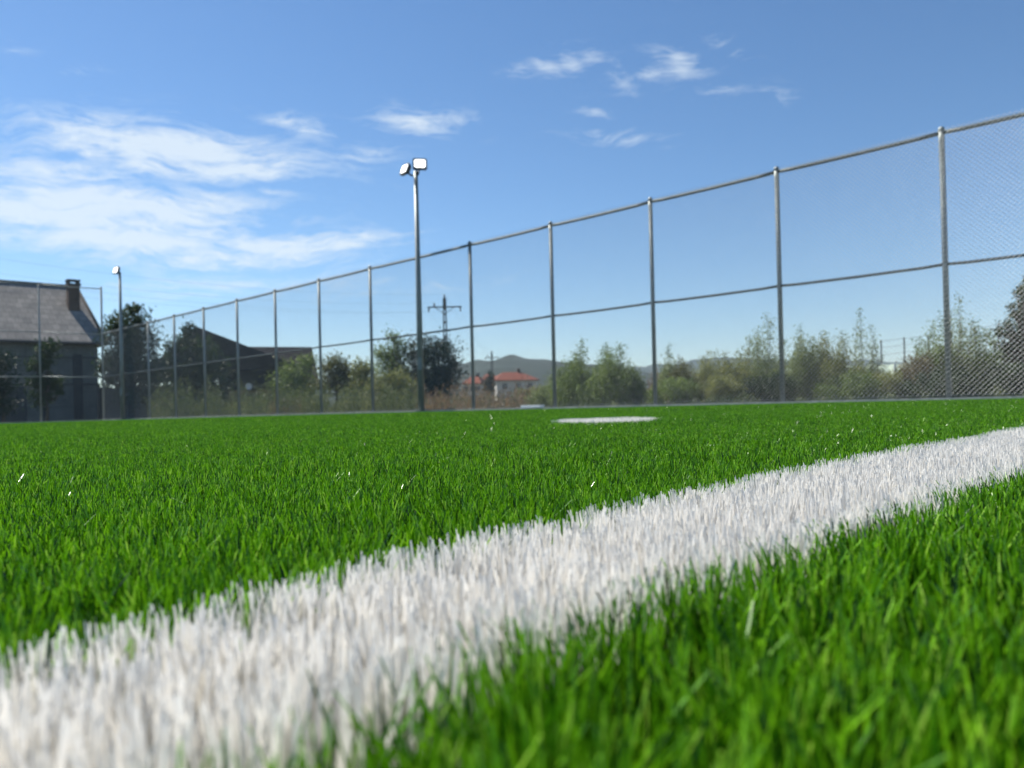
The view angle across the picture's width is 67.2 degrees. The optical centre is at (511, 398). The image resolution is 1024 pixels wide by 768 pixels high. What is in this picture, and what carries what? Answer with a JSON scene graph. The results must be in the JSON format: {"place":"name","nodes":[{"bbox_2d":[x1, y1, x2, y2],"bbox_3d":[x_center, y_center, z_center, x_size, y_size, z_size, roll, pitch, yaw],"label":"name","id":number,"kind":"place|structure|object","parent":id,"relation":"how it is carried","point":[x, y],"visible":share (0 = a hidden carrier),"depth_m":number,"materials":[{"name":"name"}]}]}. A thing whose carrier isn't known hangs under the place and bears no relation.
{"place":"outdoors","nodes":[
{"label":"outdoors","id":0,"kind":"place"},
{"bbox_2d":[313,355,660,406],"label":"wooded hill","id":1,"kind":"structure","parent":0,"point":[480,369],"depth_m":518.83,"materials":[{"name":"green plant"}]},
{"bbox_2d":[0,398,1023,767],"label":"turf grass","id":2,"kind":"structure","parent":0,"point":[882,646],"depth_m":0.25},
{"bbox_2d":[0,0,1023,387],"label":"sky","id":3,"kind":"structure","parent":0,"point":[265,145],"materials":[{"name":"blue"}]},
{"bbox_2d":[624,357,903,377],"bbox_3d":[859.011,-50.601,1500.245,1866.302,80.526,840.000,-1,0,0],"label":"hill","id":4,"kind":"structure","parent":0,"point":[647,368],"depth_m":1407.69,"materials":[{"name":"green plant"}]},
{"bbox_2d":[787,360,1011,376],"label":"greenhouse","id":5,"kind":"object","parent":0,"point":[890,367],"visible":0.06,"depth_m":44.33,"materials":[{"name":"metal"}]},
{"label":"ground","id":6,"kind":"structure","parent":0,"visible":0},
{"bbox_2d":[0,345,24,422],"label":"young tree","id":7,"kind":"object","parent":6,"relation":"on","point":[3,400],"visible":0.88,"depth_m":38.42,"materials":[{"name":"green plant"}]},
{"bbox_2d":[17,337,70,420],"bbox_3d":[-23.441,-0.893,38.485,2.458,4.592,1.810,-1,0,0],"label":"young tree","id":8,"kind":"object","parent":6,"relation":"on","point":[46,388],"visible":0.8,"depth_m":38.41,"materials":[{"name":"green plant"}]},
{"bbox_2d":[0,279,105,422],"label":"house","id":9,"kind":"structure","parent":6,"relation":"on","point":[83,401],"depth_m":47.67,"materials":[{"name":"grey wood"}]},
{"bbox_2d":[0,387,26,422],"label":"door","id":10,"kind":"structure","parent":9,"relation":"in","point":[23,405],"depth_m":45.61,"materials":[{"name":"grey wood"}]},
{"bbox_2d":[73,354,82,418],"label":"door","id":11,"kind":"structure","parent":9,"relation":"in","point":[77,369],"depth_m":47.70,"materials":[{"name":"grey wood"}]},
{"bbox_2d":[97,385,151,419],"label":"board fence","id":12,"kind":"object","parent":6,"relation":"on","point":[99,407],"visible":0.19,"depth_m":43.87,"materials":[{"name":"grey wood"}]},
{"bbox_2d":[90,302,179,418],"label":"broadleaf tree","id":13,"kind":"object","parent":6,"relation":"on","point":[134,310],"visible":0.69,"depth_m":43.73,"materials":[{"name":"green plant"}]},
{"bbox_2d":[155,316,244,405],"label":"broadleaf tree","id":14,"kind":"object","parent":6,"relation":"on","point":[211,367],"visible":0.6,"depth_m":45.73,"materials":[{"name":"green plant"}]},
{"bbox_2d":[140,327,319,417],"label":"dark roofed house","id":15,"kind":"structure","parent":6,"relation":"on","point":[244,364],"depth_m":66.39,"materials":[{"name":"brown wood"}]},
{"bbox_2d":[255,351,327,402],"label":"bush","id":16,"kind":"object","parent":6,"relation":"on","point":[295,374],"visible":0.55,"depth_m":49.77,"materials":[{"name":"green plant"}]},
{"bbox_2d":[303,351,358,404],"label":"bush","id":17,"kind":"object","parent":6,"relation":"on","point":[333,373],"visible":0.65,"depth_m":47.65,"materials":[{"name":"green plant"}]},
{"bbox_2d":[343,355,382,395],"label":"bush","id":18,"kind":"object","parent":6,"relation":"on","point":[361,371],"visible":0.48,"depth_m":46.74,"materials":[{"name":"green plant"}]},
{"bbox_2d":[365,363,417,406],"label":"bush","id":19,"kind":"object","parent":6,"relation":"on","point":[396,376],"visible":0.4,"depth_m":33.92,"materials":[{"name":"green plant"}]},
{"bbox_2d":[370,323,428,401],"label":"broadleaf tree","id":20,"kind":"object","parent":6,"relation":"on","point":[390,363],"visible":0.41,"depth_m":49.86,"materials":[{"name":"green plant"}]},
{"bbox_2d":[391,327,477,402],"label":"broadleaf tree","id":21,"kind":"object","parent":6,"relation":"on","point":[440,365],"visible":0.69,"depth_m":49.55,"materials":[{"name":"green plant"}]},
{"bbox_2d":[427,295,461,402],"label":"power pole","id":22,"kind":"object","parent":6,"relation":"on","point":[444,305],"visible":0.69,"depth_m":71.97,"materials":[{"name":"metal"}]},
{"bbox_2d":[0,273,406,303],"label":"power cable","id":23,"kind":"object","parent":22,"relation":"attached to","point":[240,298],"visible":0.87,"depth_m":60.23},
{"bbox_2d":[5,259,430,294],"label":"power cable","id":24,"kind":"object","parent":22,"relation":"attached to","point":[245,287],"visible":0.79,"depth_m":60.79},
{"bbox_2d":[4,280,457,311],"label":"power cable","id":25,"kind":"object","parent":22,"relation":"hanging from","point":[196,302],"visible":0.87,"depth_m":56.26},
{"bbox_2d":[87,297,413,312],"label":"power cable","id":26,"kind":"object","parent":22,"relation":"attached to","point":[218,308],"visible":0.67,"depth_m":58.52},
{"bbox_2d":[462,373,485,402],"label":"red roofed house","id":27,"kind":"structure","parent":6,"relation":"on","point":[477,382],"depth_m":190.33,"materials":[{"name":"brick"}]},
{"bbox_2d":[480,370,495,398],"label":"bush","id":28,"kind":"object","parent":6,"relation":"on","point":[489,380],"visible":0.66,"depth_m":89.89,"materials":[{"name":"green plant"}]},
{"bbox_2d":[485,351,498,398],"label":"power pole","id":29,"kind":"object","parent":6,"relation":"on","point":[491,362],"visible":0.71,"depth_m":134.97,"materials":[{"name":"concrete"}]},
{"bbox_2d":[2,396,1023,422],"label":"kerb","id":30,"kind":"structure","parent":6,"relation":"on","point":[955,398],"depth_m":14.77,"materials":[{"name":"concrete"}]},
{"bbox_2d":[0,281,104,421],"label":"fence","id":31,"kind":"object","parent":30,"relation":"on","point":[39,348],"visible":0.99,"depth_m":33.88,"materials":[{"name":"metal"}]},
{"bbox_2d":[113,266,126,419],"bbox_3d":[-17.003,-2.345,33.315,0.420,6.764,0.449,-1,0,0],"label":"light pole","id":32,"kind":"object","parent":30,"relation":"on","point":[116,269],"visible":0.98,"depth_m":33.33,"materials":[{"name":"metal"}]},
{"bbox_2d":[399,158,426,411],"bbox_3d":[-2.431,-2.817,19.539,0.723,6.554,0.373,-1,0,0],"label":"light pole","id":33,"kind":"object","parent":30,"relation":"on","point":[419,164],"visible":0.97,"depth_m":19.51,"materials":[{"name":"metal"}]},
{"bbox_2d":[520,405,543,407],"bbox_3d":[0.448,0.167,16.962,0.520,0.066,0.103,-2,0,11],"label":"board","id":34,"kind":"object","parent":30,"relation":"on","point":[531,406],"visible":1,"depth_m":16.95,"materials":[{"name":"white plastic"}]},
{"bbox_2d":[101,110,1023,418],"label":"fence","id":35,"kind":"object","parent":30,"relation":"on","point":[779,284],"visible":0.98,"depth_m":15.01,"materials":[{"name":"metal"}]},
{"bbox_2d":[492,369,539,405],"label":"red roofed house","id":36,"kind":"structure","parent":6,"relation":"on","point":[509,377],"depth_m":165.22,"materials":[{"name":"paint"}]},
{"bbox_2d":[515,386,545,397],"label":"bush","id":37,"kind":"object","parent":6,"relation":"on","point":[530,389],"visible":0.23,"depth_m":59.82,"materials":[{"name":"green plant"}]},
{"bbox_2d":[269,371,804,414],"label":"dry weeds","id":38,"kind":"object","parent":6,"relation":"on","point":[432,404],"visible":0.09,"depth_m":27.68,"materials":[{"name":"brown plant"}]},
{"bbox_2d":[524,383,562,406],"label":"shrub","id":39,"kind":"object","parent":6,"relation":"on","point":[543,397],"visible":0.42,"depth_m":25.83,"materials":[{"name":"green plant"}]},
{"bbox_2d":[536,338,594,406],"bbox_3d":[1.908,-0.762,24.898,2.235,2.691,2.299,-1,0,0],"label":"shrub","id":40,"kind":"object","parent":6,"relation":"on","point":[559,385],"visible":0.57,"depth_m":24.61,"materials":[{"name":"green plant"}]},
{"bbox_2d":[144,370,1023,417],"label":"green weeds","id":41,"kind":"object","parent":6,"relation":"on","point":[367,408],"visible":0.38,"depth_m":33.73,"materials":[{"name":"green plant"}]},
{"bbox_2d":[574,342,649,405],"bbox_3d":[3.084,-0.676,24.170,2.494,2.451,2.956,-1,0,0],"label":"shrub","id":42,"kind":"object","parent":6,"relation":"on","point":[602,385],"visible":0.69,"depth_m":23.55,"materials":[{"name":"green plant"}]},
{"bbox_2d":[616,358,649,404],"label":"shrub","id":43,"kind":"object","parent":6,"relation":"on","point":[636,382],"visible":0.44,"depth_m":23.73,"materials":[{"name":"green plant"}]},
{"bbox_2d":[652,342,680,387],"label":"shrub","id":44,"kind":"object","parent":6,"relation":"on","point":[665,371],"visible":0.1,"depth_m":23.89,"materials":[{"name":"green plant"}]},
{"bbox_2d":[643,375,703,403],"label":"shrub","id":45,"kind":"object","parent":6,"relation":"on","point":[673,387],"visible":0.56,"depth_m":22.21,"materials":[{"name":"green plant"}]},
{"bbox_2d":[660,355,701,391],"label":"shrub","id":46,"kind":"object","parent":6,"relation":"on","point":[683,368],"visible":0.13,"depth_m":23.23,"materials":[{"name":"green plant"}]},
{"bbox_2d":[690,348,722,385],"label":"shrub","id":47,"kind":"object","parent":6,"relation":"on","point":[706,371],"visible":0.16,"depth_m":24.85,"materials":[{"name":"green plant"}]},
{"bbox_2d":[687,373,753,402],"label":"shrub","id":48,"kind":"object","parent":6,"relation":"on","point":[721,387],"visible":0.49,"depth_m":21.90,"materials":[{"name":"green plant"}]},
{"bbox_2d":[709,348,763,384],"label":"shrub","id":49,"kind":"object","parent":6,"relation":"on","point":[725,371],"visible":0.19,"depth_m":23.61,"materials":[{"name":"green plant"}]},
{"bbox_2d":[735,335,757,376],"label":"shrub","id":50,"kind":"object","parent":6,"relation":"on","point":[746,354],"visible":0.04,"depth_m":24.45,"materials":[{"name":"green plant"}]},
{"bbox_2d":[736,369,803,401],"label":"shrub","id":51,"kind":"object","parent":6,"relation":"on","point":[766,385],"visible":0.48,"depth_m":22.17,"materials":[{"name":"green plant"}]},
{"bbox_2d":[748,312,791,379],"bbox_3d":[7.918,-1.164,24.048,1.720,3.190,2.267,-1,0,-15],"label":"shrub","id":52,"kind":"object","parent":6,"relation":"on","point":[762,365],"visible":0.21,"depth_m":24.02,"materials":[{"name":"green plant"}]},
{"bbox_2d":[773,325,834,400],"bbox_3d":[8.686,-0.940,22.952,2.008,2.694,1.960,-2,0,27],"label":"shrub","id":53,"kind":"object","parent":6,"relation":"on","point":[804,373],"visible":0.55,"depth_m":22.67,"materials":[{"name":"green plant"}]},
{"bbox_2d":[805,330,863,396],"bbox_3d":[9.495,-0.860,22.886,1.925,2.487,2.462,-1,0,0],"label":"shrub","id":54,"kind":"object","parent":6,"relation":"on","point":[837,363],"visible":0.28,"depth_m":22.59,"materials":[{"name":"green plant"}]},
{"bbox_2d":[807,367,885,399],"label":"shrub","id":55,"kind":"object","parent":6,"relation":"on","point":[843,389],"visible":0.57,"depth_m":21.52,"materials":[{"name":"green plant"}]},
{"bbox_2d":[849,308,869,375],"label":"shrub","id":56,"kind":"object","parent":6,"relation":"on","point":[861,345],"visible":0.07,"depth_m":23.79,"materials":[{"name":"green plant"}]},
{"bbox_2d":[864,322,889,375],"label":"shrub","id":57,"kind":"object","parent":6,"relation":"on","point":[872,359],"visible":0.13,"depth_m":23.89,"materials":[{"name":"green plant"}]},
{"bbox_2d":[863,368,915,398],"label":"shrub","id":58,"kind":"object","parent":6,"relation":"on","point":[894,379],"visible":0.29,"depth_m":21.55,"materials":[{"name":"green plant"}]},
{"bbox_2d":[893,349,941,398],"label":"shrub","id":59,"kind":"object","parent":6,"relation":"on","point":[912,369],"visible":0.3,"depth_m":21.66,"materials":[{"name":"green plant"}]},
{"bbox_2d":[910,320,963,379],"bbox_3d":[12.078,-0.986,22.035,1.753,2.599,1.894,-1,0,0],"label":"shrub","id":60,"kind":"object","parent":6,"relation":"on","point":[940,358],"visible":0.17,"depth_m":21.94,"materials":[{"name":"green plant"}]},
{"bbox_2d":[880,324,999,363],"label":"wire fence","id":61,"kind":"object","parent":6,"relation":"on","point":[903,338],"visible":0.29,"depth_m":52.01,"materials":[{"name":"grey metal"}]},
{"bbox_2d":[896,365,985,397],"bbox_3d":[11.412,-0.322,20.450,2.092,1.281,2.112,-1,0,0],"label":"shrub","id":62,"kind":"object","parent":6,"relation":"on","point":[937,380],"visible":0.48,"depth_m":20.32,"materials":[{"name":"green plant"}]},
{"bbox_2d":[931,293,984,396],"bbox_3d":[12.673,-1.380,22.015,1.706,3.352,2.025,-1,0,-19],"label":"shrub","id":63,"kind":"object","parent":6,"relation":"on","point":[966,360],"visible":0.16,"depth_m":21.65,"materials":[{"name":"green plant"}]},
{"bbox_2d":[963,316,1023,396],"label":"shrub","id":64,"kind":"object","parent":6,"relation":"on","point":[984,359],"visible":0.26,"depth_m":21.75,"materials":[{"name":"green plant"}]},
{"bbox_2d":[975,356,1023,396],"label":"shrub","id":65,"kind":"object","parent":6,"relation":"on","point":[998,382],"visible":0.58,"depth_m":20.64,"materials":[{"name":"green plant"}]},
{"bbox_2d":[977,275,1023,366],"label":"conifer","id":66,"kind":"object","parent":6,"relation":"on","point":[1014,333],"visible":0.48,"depth_m":23.95,"materials":[{"name":"green plant"}]},
{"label":"pitch","id":67,"kind":"structure","parent":0,"visible":0},
{"bbox_2d":[0,425,1023,767],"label":"white line","id":68,"kind":"object","parent":67,"relation":"on","point":[200,691],"visible":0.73,"depth_m":0.20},
{"bbox_2d":[551,416,654,424],"bbox_3d":[0.274,0.077,2.216,0.326,0.048,0.430,-1,0,0],"label":"white marking","id":69,"kind":"object","parent":67,"relation":"on","point":[611,420],"visible":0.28,"depth_m":2.16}
]}

